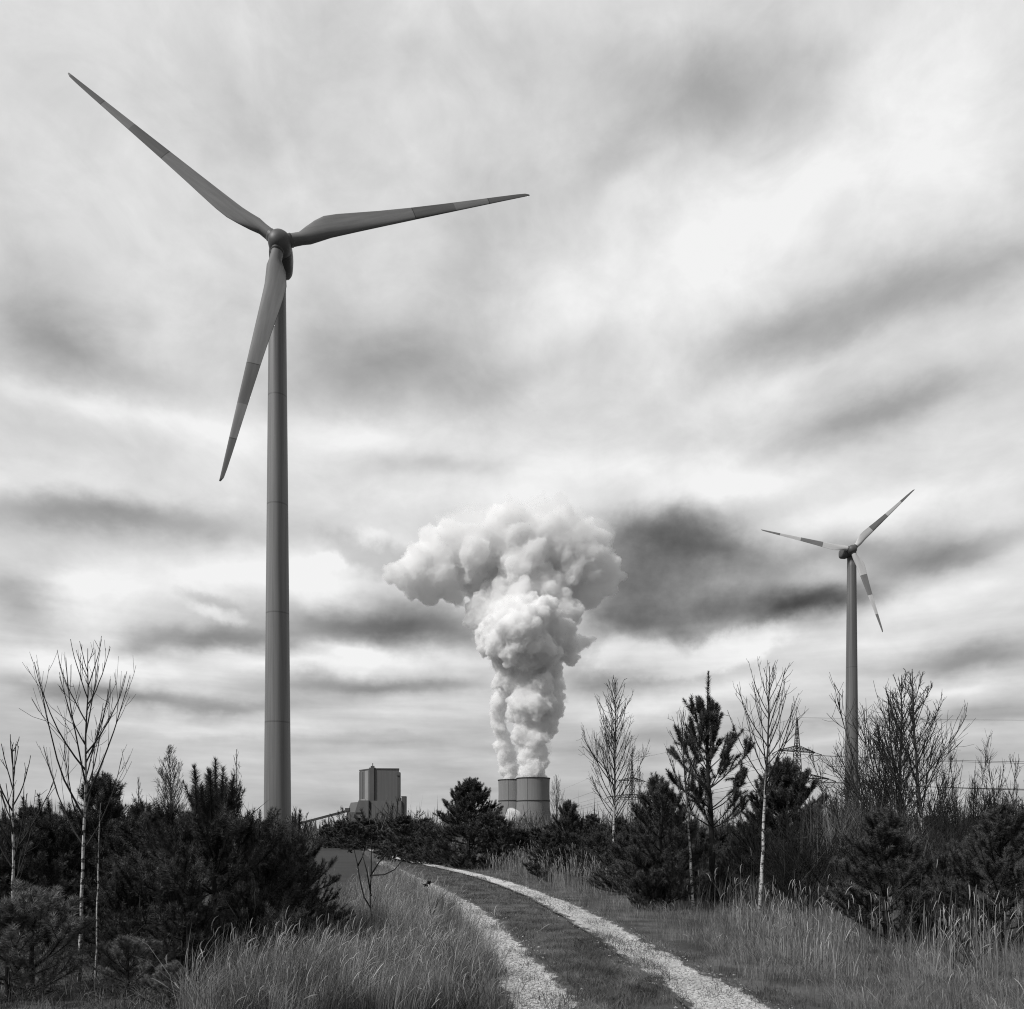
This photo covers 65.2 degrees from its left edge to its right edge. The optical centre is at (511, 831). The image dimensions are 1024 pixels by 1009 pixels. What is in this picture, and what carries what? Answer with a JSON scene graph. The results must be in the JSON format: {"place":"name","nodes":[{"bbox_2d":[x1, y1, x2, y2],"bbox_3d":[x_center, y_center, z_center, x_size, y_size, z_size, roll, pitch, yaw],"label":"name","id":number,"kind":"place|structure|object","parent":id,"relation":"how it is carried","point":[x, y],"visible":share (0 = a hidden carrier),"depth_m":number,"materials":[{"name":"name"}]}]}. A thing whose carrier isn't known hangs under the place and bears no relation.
{"place":"outdoors","nodes":[
{"label":"outdoors","id":0,"kind":"place"},
{"bbox_2d":[282,843,379,893],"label":"bare field","id":1,"kind":"structure","parent":0,"point":[345,866],"depth_m":38.21,"materials":[{"name":"grey soil"}]},
{"bbox_2d":[128,850,566,1008],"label":"tall dry grass","id":2,"kind":"structure","parent":0,"point":[334,959],"depth_m":7.59,"materials":[{"name":"grey plant"}]},
{"bbox_2d":[0,842,1023,1008],"bbox_3d":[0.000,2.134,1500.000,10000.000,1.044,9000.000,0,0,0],"label":"ground","id":3,"kind":"structure","parent":0,"point":[676,941],"depth_m":10.52,"materials":[{"name":"soil"}]},
{"bbox_2d":[0,734,56,971],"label":"birch tree","id":4,"kind":"object","parent":3,"relation":"on","point":[14,853],"visible":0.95,"depth_m":9.18,"materials":[{"name":"grey plant"}]},
{"bbox_2d":[7,805,58,839],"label":"pine tree","id":5,"kind":"object","parent":3,"relation":"on","point":[17,822],"visible":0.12,"depth_m":34.29,"materials":[{"name":"black plant"}]},
{"bbox_2d":[0,907,68,1002],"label":"pine tree","id":6,"kind":"object","parent":3,"relation":"on","point":[7,918],"visible":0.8,"depth_m":7.56,"materials":[{"name":"grey plant"}]},
{"bbox_2d":[0,808,93,960],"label":"pine tree","id":7,"kind":"object","parent":3,"relation":"on","point":[34,865],"visible":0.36,"depth_m":10.36,"materials":[{"name":"black plant"}]},
{"bbox_2d":[0,879,97,993],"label":"pine tree","id":8,"kind":"object","parent":3,"relation":"on","point":[29,897],"visible":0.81,"depth_m":7.91,"materials":[{"name":"grey plant"}]},
{"bbox_2d":[0,792,115,948],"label":"pine tree","id":9,"kind":"object","parent":3,"relation":"on","point":[50,830],"visible":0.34,"depth_m":10.86,"materials":[{"name":"black plant"}]},
{"bbox_2d":[19,636,135,981],"bbox_3d":[-4.746,-0.252,8.779,1.117,3.823,1.121,0,0,-29],"label":"birch tree","id":10,"kind":"object","parent":3,"relation":"on","point":[86,786],"visible":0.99,"depth_m":8.77,"materials":[{"name":"grey plant"}]},
{"bbox_2d":[41,771,138,926],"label":"pine tree","id":11,"kind":"object","parent":3,"relation":"on","point":[102,788],"visible":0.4,"depth_m":11.16,"materials":[{"name":"black plant"}]},
{"bbox_2d":[87,803,111,979],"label":"birch tree","id":12,"kind":"object","parent":3,"relation":"on","point":[97,914],"visible":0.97,"depth_m":8.91,"materials":[{"name":"grey plant"}]},
{"bbox_2d":[59,857,189,972],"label":"pine tree","id":13,"kind":"object","parent":3,"relation":"on","point":[119,902],"visible":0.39,"depth_m":9.37,"materials":[{"name":"black plant"}]},
{"bbox_2d":[74,933,175,996],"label":"pine tree","id":14,"kind":"object","parent":3,"relation":"on","point":[121,944],"visible":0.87,"depth_m":7.97,"materials":[{"name":"grey plant"}]},
{"bbox_2d":[0,871,251,1008],"bbox_3d":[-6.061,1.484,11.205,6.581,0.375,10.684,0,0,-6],"label":"thicket floor grass","id":15,"kind":"structure","parent":3,"relation":"on","point":[51,1001],"depth_m":7.53,"materials":[{"name":"plant"}]},
{"bbox_2d":[71,797,220,938],"bbox_3d":[-4.873,0.598,10.760,1.931,2.138,1.739,0,0,-17],"label":"pine tree","id":16,"kind":"object","parent":3,"relation":"on","point":[137,810],"visible":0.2,"depth_m":10.55,"materials":[{"name":"black plant"}]},
{"bbox_2d":[137,960,194,1005],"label":"pine tree","id":17,"kind":"object","parent":3,"relation":"on","point":[159,972],"visible":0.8,"depth_m":7.53,"materials":[{"name":"grey plant"}]},
{"bbox_2d":[149,745,189,818],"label":"birch tree","id":18,"kind":"object","parent":3,"relation":"on","point":[171,792],"visible":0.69,"depth_m":51.80,"materials":[{"name":"grey plant"}]},
{"bbox_2d":[132,874,237,981],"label":"pine tree","id":19,"kind":"object","parent":3,"relation":"on","point":[187,906],"visible":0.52,"depth_m":8.56,"materials":[{"name":"black plant"}]},
{"bbox_2d":[150,810,222,873],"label":"pine tree","id":20,"kind":"object","parent":3,"relation":"on","point":[204,847],"visible":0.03,"depth_m":29.04,"materials":[{"name":"black plant"}]},
{"bbox_2d":[102,756,339,971],"bbox_3d":[-3.498,0.366,9.573,2.566,2.552,2.737,0,0,-30],"label":"pine tree","id":21,"kind":"object","parent":3,"relation":"on","point":[215,822],"visible":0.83,"depth_m":9.10,"materials":[{"name":"black plant"}]},
{"bbox_2d":[209,869,295,965],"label":"pine tree","id":22,"kind":"object","parent":3,"relation":"on","point":[242,892],"visible":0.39,"depth_m":9.14,"materials":[{"name":"black plant"}]},
{"bbox_2d":[216,809,320,916],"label":"pine tree","id":23,"kind":"object","parent":3,"relation":"on","point":[260,820],"depth_m":11.51,"materials":[{"name":"black plant"}]},
{"bbox_2d":[218,808,355,940],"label":"pine tree","id":24,"kind":"object","parent":3,"relation":"on","point":[294,842],"visible":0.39,"depth_m":10.34,"materials":[{"name":"black plant"}]},
{"bbox_2d":[280,806,314,842],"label":"bare shrub","id":25,"kind":"object","parent":3,"relation":"on","point":[306,827],"visible":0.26,"depth_m":70.08,"materials":[{"name":"plant"}]},
{"bbox_2d":[68,73,529,826],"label":"wind turbine","id":26,"kind":"object","parent":3,"relation":"on","point":[270,335],"visible":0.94,"depth_m":116.49,"materials":[{"name":"paint"}]},
{"bbox_2d":[297,808,349,824],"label":"conveyor bridge","id":27,"kind":"structure","parent":3,"relation":"on","point":[329,815],"depth_m":1676.50,"materials":[{"name":"metal"}]},
{"bbox_2d":[315,824,337,843],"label":"pine tree","id":28,"kind":"object","parent":3,"relation":"on","point":[321,829],"visible":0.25,"depth_m":107.07,"materials":[{"name":"black plant"}]},
{"bbox_2d":[317,820,357,847],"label":"pine tree","id":29,"kind":"object","parent":3,"relation":"on","point":[335,829],"visible":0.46,"depth_m":79.53,"materials":[{"name":"black plant"}]},
{"bbox_2d":[174,862,520,1008],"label":"dark undergrass","id":30,"kind":"object","parent":3,"relation":"on","point":[379,985],"visible":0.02,"depth_m":6.84,"materials":[{"name":"grey plant"}]},
{"bbox_2d":[322,807,376,834],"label":"bare shrub","id":31,"kind":"object","parent":3,"relation":"on","point":[336,815],"visible":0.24,"depth_m":100.12,"materials":[{"name":"plant"}]},
{"bbox_2d":[334,820,367,849],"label":"pine tree","id":32,"kind":"object","parent":3,"relation":"on","point":[351,828],"visible":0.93,"depth_m":73.48,"materials":[{"name":"black plant"}]},
{"bbox_2d":[345,817,376,846],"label":"pine tree","id":33,"kind":"object","parent":3,"relation":"on","point":[365,822],"visible":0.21,"depth_m":81.35,"materials":[{"name":"black plant"}]},
{"bbox_2d":[360,824,382,850],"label":"pine tree","id":34,"kind":"object","parent":3,"relation":"on","point":[370,831],"visible":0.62,"depth_m":74.65,"materials":[{"name":"black plant"}]},
{"bbox_2d":[348,763,406,821],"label":"boiler house","id":35,"kind":"structure","parent":3,"relation":"on","point":[377,786],"depth_m":1701.00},
{"bbox_2d":[347,839,407,923],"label":"bare sapling","id":36,"kind":"object","parent":3,"relation":"on","point":[352,846],"visible":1,"depth_m":11.80,"materials":[{"name":"wood"}]},
{"bbox_2d":[369,814,431,861],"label":"pine tree","id":37,"kind":"object","parent":3,"relation":"on","point":[407,827],"visible":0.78,"depth_m":43.55,"materials":[{"name":"black plant"}]},
{"bbox_2d":[380,796,425,819],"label":"bare shrub","id":38,"kind":"object","parent":3,"relation":"on","point":[391,809],"visible":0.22,"depth_m":95.97,"materials":[{"name":"plant"}]},
{"bbox_2d":[401,821,453,864],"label":"pine tree","id":39,"kind":"object","parent":3,"relation":"on","point":[419,856],"visible":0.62,"depth_m":39.66,"materials":[{"name":"black plant"}]},
{"bbox_2d":[417,776,521,869],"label":"pine tree","id":40,"kind":"object","parent":3,"relation":"on","point":[468,794],"visible":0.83,"depth_m":35.55,"materials":[{"name":"black plant"}]},
{"bbox_2d":[376,860,593,1008],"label":"dirt track","id":41,"kind":"structure","parent":3,"relation":"on","point":[540,962],"depth_m":9.06,"materials":[{"name":"grey gravel"}]},
{"bbox_2d":[1,794,986,848],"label":"distant scrub","id":42,"kind":"object","parent":3,"relation":"on","point":[523,824],"visible":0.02,"depth_m":86.69,"materials":[{"name":"black plant"}]},
{"bbox_2d":[478,814,517,868],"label":"pine tree","id":43,"kind":"object","parent":3,"relation":"on","point":[498,836],"visible":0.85,"depth_m":34.81,"materials":[{"name":"black plant"}]},
{"bbox_2d":[498,779,516,823],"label":"cooling tower","id":44,"kind":"structure","parent":3,"relation":"on","point":[507,788],"depth_m":1766.10,"materials":[{"name":"concrete"}]},
{"bbox_2d":[506,828,536,862],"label":"pine tree","id":45,"kind":"object","parent":3,"relation":"on","point":[524,837],"visible":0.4,"depth_m":37.69,"materials":[{"name":"black plant"}]},
{"bbox_2d":[515,777,550,825],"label":"cooling tower","id":46,"kind":"structure","parent":3,"relation":"on","point":[531,791],"depth_m":1669.53,"materials":[{"name":"concrete"}]},
{"bbox_2d":[521,826,547,855],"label":"pine tree","id":47,"kind":"object","parent":3,"relation":"on","point":[534,831],"visible":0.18,"depth_m":42.23,"materials":[{"name":"black plant"}]},
{"bbox_2d":[386,860,695,1008],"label":"strip grass","id":48,"kind":"structure","parent":3,"relation":"on","point":[606,971],"depth_m":10.06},
{"bbox_2d":[521,829,568,879],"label":"pine tree","id":49,"kind":"object","parent":3,"relation":"on","point":[537,866],"visible":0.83,"depth_m":26.74,"materials":[{"name":"black plant"}]},
{"bbox_2d":[548,776,566,823],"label":"birch tree","id":50,"kind":"object","parent":3,"relation":"on","point":[558,794],"visible":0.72,"depth_m":46.11,"materials":[{"name":"grey plant"}]},
{"bbox_2d":[542,799,591,873],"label":"pine tree","id":51,"kind":"object","parent":3,"relation":"on","point":[572,817],"visible":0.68,"depth_m":26.75,"materials":[{"name":"black plant"}]},
{"bbox_2d":[367,849,781,1008],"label":"track right rut","id":52,"kind":"structure","parent":3,"relation":"on","point":[577,923],"depth_m":9.84,"materials":[{"name":"grey gravel"}]},
{"bbox_2d":[564,823,614,881],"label":"pine tree","id":53,"kind":"object","parent":3,"relation":"on","point":[597,839],"visible":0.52,"depth_m":24.88,"materials":[{"name":"black plant"}]},
{"bbox_2d":[572,813,607,850],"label":"pine tree","id":54,"kind":"object","parent":3,"relation":"on","point":[592,820],"visible":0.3,"depth_m":47.71,"materials":[{"name":"black plant"}]},
{"bbox_2d":[373,860,822,1008],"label":"track edge grass","id":55,"kind":"structure","parent":3,"relation":"on","point":[768,988],"depth_m":9.07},
{"bbox_2d":[428,885,791,1008],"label":"loose gravel","id":56,"kind":"structure","parent":3,"relation":"on","point":[628,946],"depth_m":9.25,"materials":[{"name":"grey gravel"}]},
{"bbox_2d":[576,675,649,841],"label":"birch tree","id":57,"kind":"object","parent":3,"relation":"on","point":[614,739],"visible":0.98,"depth_m":30.00,"materials":[{"name":"grey plant"}]},
{"bbox_2d":[585,825,643,893],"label":"pine tree","id":58,"kind":"object","parent":3,"relation":"on","point":[624,839],"visible":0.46,"depth_m":20.95,"materials":[{"name":"black plant"}]},
{"bbox_2d":[604,816,629,854],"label":"pine tree","id":59,"kind":"object","parent":3,"relation":"on","point":[619,820],"visible":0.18,"depth_m":32.80,"materials":[{"name":"black plant"}]},
{"bbox_2d":[605,760,647,819],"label":"power pylon","id":60,"kind":"object","parent":3,"relation":"on","point":[631,797],"visible":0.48,"depth_m":519.33,"materials":[{"name":"metal"}]},
{"bbox_2d":[626,853,674,911],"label":"pine tree","id":61,"kind":"object","parent":3,"relation":"on","point":[659,898],"visible":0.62,"depth_m":16.66,"materials":[{"name":"black plant"}]},
{"bbox_2d":[609,771,717,909],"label":"pine tree","id":62,"kind":"object","parent":3,"relation":"on","point":[658,790],"visible":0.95,"depth_m":16.64,"materials":[{"name":"black plant"}]},
{"bbox_2d":[631,837,718,897],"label":"pine tree","id":63,"kind":"object","parent":3,"relation":"on","point":[693,874],"visible":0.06,"depth_m":19.13,"materials":[{"name":"black plant"}]},
{"bbox_2d":[664,706,717,909],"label":"birch tree","id":64,"kind":"object","parent":3,"relation":"on","point":[687,789],"visible":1,"depth_m":16.58,"materials":[{"name":"grey plant"}]},
{"bbox_2d":[669,836,719,898],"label":"pine tree","id":65,"kind":"object","parent":3,"relation":"on","point":[697,843],"visible":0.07,"depth_m":19.45,"materials":[{"name":"black plant"}]},
{"bbox_2d":[691,827,719,853],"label":"pine tree","id":66,"kind":"object","parent":3,"relation":"on","point":[703,836],"visible":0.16,"depth_m":21.39,"materials":[{"name":"black plant"}]},
{"bbox_2d":[665,669,755,905],"bbox_3d":[4.327,-0.956,17.543,2.044,5.215,1.947,0,0,13],"label":"pine tree","id":67,"kind":"object","parent":3,"relation":"on","point":[706,717],"visible":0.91,"depth_m":17.44,"materials":[{"name":"black plant"}]},
{"bbox_2d":[707,821,732,849],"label":"pine tree","id":68,"kind":"object","parent":3,"relation":"on","point":[721,836],"visible":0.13,"depth_m":22.03,"materials":[{"name":"black plant"}]},
{"bbox_2d":[706,830,742,880],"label":"pine tree","id":69,"kind":"object","parent":3,"relation":"on","point":[728,838],"visible":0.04,"depth_m":20.52,"materials":[{"name":"black plant"}]},
{"bbox_2d":[713,839,757,899],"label":"pine tree","id":70,"kind":"object","parent":3,"relation":"on","point":[733,875],"visible":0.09,"depth_m":19.29,"materials":[{"name":"black plant"}]},
{"bbox_2d":[449,833,1023,917],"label":"brush undergrowth","id":71,"kind":"object","parent":3,"relation":"on","point":[744,888],"visible":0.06,"depth_m":16.70,"materials":[{"name":"plant"}]},
{"bbox_2d":[699,811,804,904],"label":"pine tree","id":72,"kind":"object","parent":3,"relation":"on","point":[746,863],"visible":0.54,"depth_m":17.70,"materials":[{"name":"black plant"}]},
{"bbox_2d":[717,657,805,914],"bbox_3d":[5.063,-0.933,15.992,1.361,5.186,1.666,0,0,-40],"label":"birch tree","id":73,"kind":"object","parent":3,"relation":"on","point":[767,774],"visible":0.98,"depth_m":15.88,"materials":[{"name":"grey plant"}]},
{"bbox_2d":[720,803,842,912],"bbox_3d":[5.499,0.475,16.649,2.343,2.414,1.808,0,0,0],"label":"bare shrub","id":74,"kind":"object","parent":3,"relation":"on","point":[780,839],"visible":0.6,"depth_m":16.57,"materials":[{"name":"grey plant"}]},
{"bbox_2d":[715,756,850,899],"bbox_3d":[6.813,-0.024,19.518,3.193,3.758,3.113,0,0,43],"label":"pine tree","id":75,"kind":"object","parent":3,"relation":"on","point":[791,780],"visible":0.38,"depth_m":19.21,"materials":[{"name":"black plant"}]},
{"bbox_2d":[756,717,834,806],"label":"power pylon","id":76,"kind":"object","parent":3,"relation":"on","point":[796,747],"visible":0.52,"depth_m":329.80,"materials":[{"name":"metal"}]},
{"bbox_2d":[744,796,867,914],"bbox_3d":[6.036,0.455,16.074,2.690,2.465,2.107,0,0,16],"label":"bare shrub","id":77,"kind":"object","parent":3,"relation":"on","point":[787,879],"visible":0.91,"depth_m":16.03,"materials":[{"name":"grey plant"}]},
{"bbox_2d":[779,831,842,900],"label":"pine tree","id":78,"kind":"object","parent":3,"relation":"on","point":[809,879],"visible":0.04,"depth_m":18.20,"materials":[{"name":"black plant"}]},
{"bbox_2d":[791,763,876,826],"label":"bare shrub","id":79,"kind":"object","parent":3,"relation":"on","point":[832,796],"visible":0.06,"depth_m":25.77,"materials":[{"name":"plant"}]},
{"bbox_2d":[761,489,914,813],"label":"wind turbine","id":80,"kind":"object","parent":3,"relation":"on","point":[850,555],"visible":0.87,"depth_m":281.28,"materials":[{"name":"paint"}]},
{"bbox_2d":[803,733,896,830],"bbox_3d":[10.976,-0.719,24.168,3.756,4.780,2.942,0,0,-36],"label":"bare shrub","id":81,"kind":"object","parent":3,"relation":"on","point":[822,789],"visible":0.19,"depth_m":24.18,"materials":[{"name":"plant"}]},
{"bbox_2d":[801,795,901,882],"bbox_3d":[8.068,0.345,19.190,2.346,2.638,2.995,0,0,20],"label":"bare shrub","id":82,"kind":"object","parent":3,"relation":"on","point":[832,822],"visible":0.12,"depth_m":18.60,"materials":[{"name":"plant"}]},
{"bbox_2d":[778,785,929,907],"bbox_3d":[6.769,0.359,16.452,2.845,2.607,2.229,0,0,7],"label":"bare shrub","id":83,"kind":"object","parent":3,"relation":"on","point":[861,830],"visible":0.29,"depth_m":16.14,"materials":[{"name":"grey plant"}]},
{"bbox_2d":[688,848,1023,981],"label":"reed clump","id":84,"kind":"object","parent":3,"relation":"on","point":[950,938],"visible":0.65,"depth_m":10.26,"materials":[{"name":"grey plant"}]},
{"bbox_2d":[822,792,890,858],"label":"bare shrub","id":85,"kind":"object","parent":3,"relation":"on","point":[853,810],"visible":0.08,"depth_m":19.82,"materials":[{"name":"plant"}]},
{"bbox_2d":[824,798,944,901],"bbox_3d":[7.861,0.419,17.399,2.433,2.507,1.878,0,0,-18],"label":"bare shrub","id":86,"kind":"object","parent":3,"relation":"on","point":[864,835],"visible":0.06,"depth_m":17.35,"materials":[{"name":"plant"}]},
{"bbox_2d":[819,806,953,943],"bbox_3d":[5.389,0.626,11.629,1.765,2.024,1.693,0,0,22],"label":"pine tree","id":87,"kind":"object","parent":3,"relation":"on","point":[888,826],"visible":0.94,"depth_m":11.41,"materials":[{"name":"black plant"}]},
{"bbox_2d":[816,672,966,840],"bbox_3d":[10.187,-1.298,21.919,3.917,5.943,5.075,0,0,33],"label":"bare shrub","id":88,"kind":"object","parent":3,"relation":"on","point":[864,782],"visible":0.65,"depth_m":22.06,"materials":[{"name":"black plant"}]},
{"bbox_2d":[766,769,1023,912],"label":"twig thicket","id":89,"kind":"object","parent":3,"relation":"on","point":[827,826],"visible":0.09,"depth_m":16.55,"materials":[{"name":"grey plant"}]},
{"bbox_2d":[847,672,944,814],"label":"birch tree","id":90,"kind":"object","parent":3,"relation":"on","point":[900,704],"visible":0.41,"depth_m":22.68,"materials":[{"name":"grey plant"}]},
{"bbox_2d":[867,668,975,837],"bbox_3d":[9.880,-1.141,19.326,2.260,5.599,2.221,0,0,19],"label":"birch tree","id":91,"kind":"object","parent":3,"relation":"on","point":[911,712],"visible":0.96,"depth_m":19.08,"materials":[{"name":"grey plant"}]},
{"bbox_2d":[874,799,973,908],"bbox_3d":[8.362,0.486,16.439,1.996,2.335,2.548,0,0,25],"label":"bare shrub","id":92,"kind":"object","parent":3,"relation":"on","point":[933,831],"visible":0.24,"depth_m":15.99,"materials":[{"name":"plant"}]},
{"bbox_2d":[896,839,996,937],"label":"pine tree","id":93,"kind":"object","parent":3,"relation":"on","point":[941,869],"visible":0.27,"depth_m":12.50,"materials":[{"name":"black plant"}]},
{"bbox_2d":[911,791,991,856],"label":"bare shrub","id":94,"kind":"object","parent":3,"relation":"on","point":[949,807],"visible":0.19,"depth_m":19.67,"materials":[{"name":"plant"}]},
{"bbox_2d":[906,779,1010,861],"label":"bare shrub","id":95,"kind":"object","parent":3,"relation":"on","point":[929,823],"visible":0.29,"depth_m":17.56,"materials":[{"name":"plant"}]},
{"bbox_2d":[908,811,1011,906],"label":"pine tree","id":96,"kind":"object","parent":3,"relation":"on","point":[947,831],"visible":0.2,"depth_m":15.99,"materials":[{"name":"plant"}]},
{"bbox_2d":[917,796,1023,901],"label":"bare shrub","id":97,"kind":"object","parent":3,"relation":"on","point":[961,814],"visible":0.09,"depth_m":17.08,"materials":[{"name":"plant"}]},
{"bbox_2d":[920,731,1023,839],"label":"bare shrub","id":98,"kind":"object","parent":3,"relation":"on","point":[972,808],"visible":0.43,"depth_m":21.96,"materials":[{"name":"plant"}]},
{"bbox_2d":[921,798,1023,950],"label":"pine tree","id":99,"kind":"object","parent":3,"relation":"on","point":[997,826],"visible":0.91,"depth_m":11.17,"materials":[{"name":"black plant"}]},
{"bbox_2d":[942,745,1023,832],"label":"bare shrub","id":100,"kind":"object","parent":3,"relation":"on","point":[994,790],"visible":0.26,"depth_m":20.15,"materials":[{"name":"plant"}]},
{"bbox_2d":[944,786,1023,877],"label":"bare shrub","id":101,"kind":"object","parent":3,"relation":"on","point":[983,812],"visible":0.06,"depth_m":19.70,"materials":[{"name":"plant"}]},
{"bbox_2d":[0,0,1023,828],"label":"sky","id":102,"kind":"structure","parent":0,"point":[761,266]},
{"bbox_2d":[433,840,626,891],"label":"reed grass","id":103,"kind":"structure","parent":0,"point":[517,866],"depth_m":26.32,"materials":[{"name":"grey plant"}]},
{"bbox_2d":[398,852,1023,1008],"bbox_3d":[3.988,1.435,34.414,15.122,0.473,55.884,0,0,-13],"label":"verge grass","id":104,"kind":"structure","parent":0,"point":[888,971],"depth_m":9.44,"materials":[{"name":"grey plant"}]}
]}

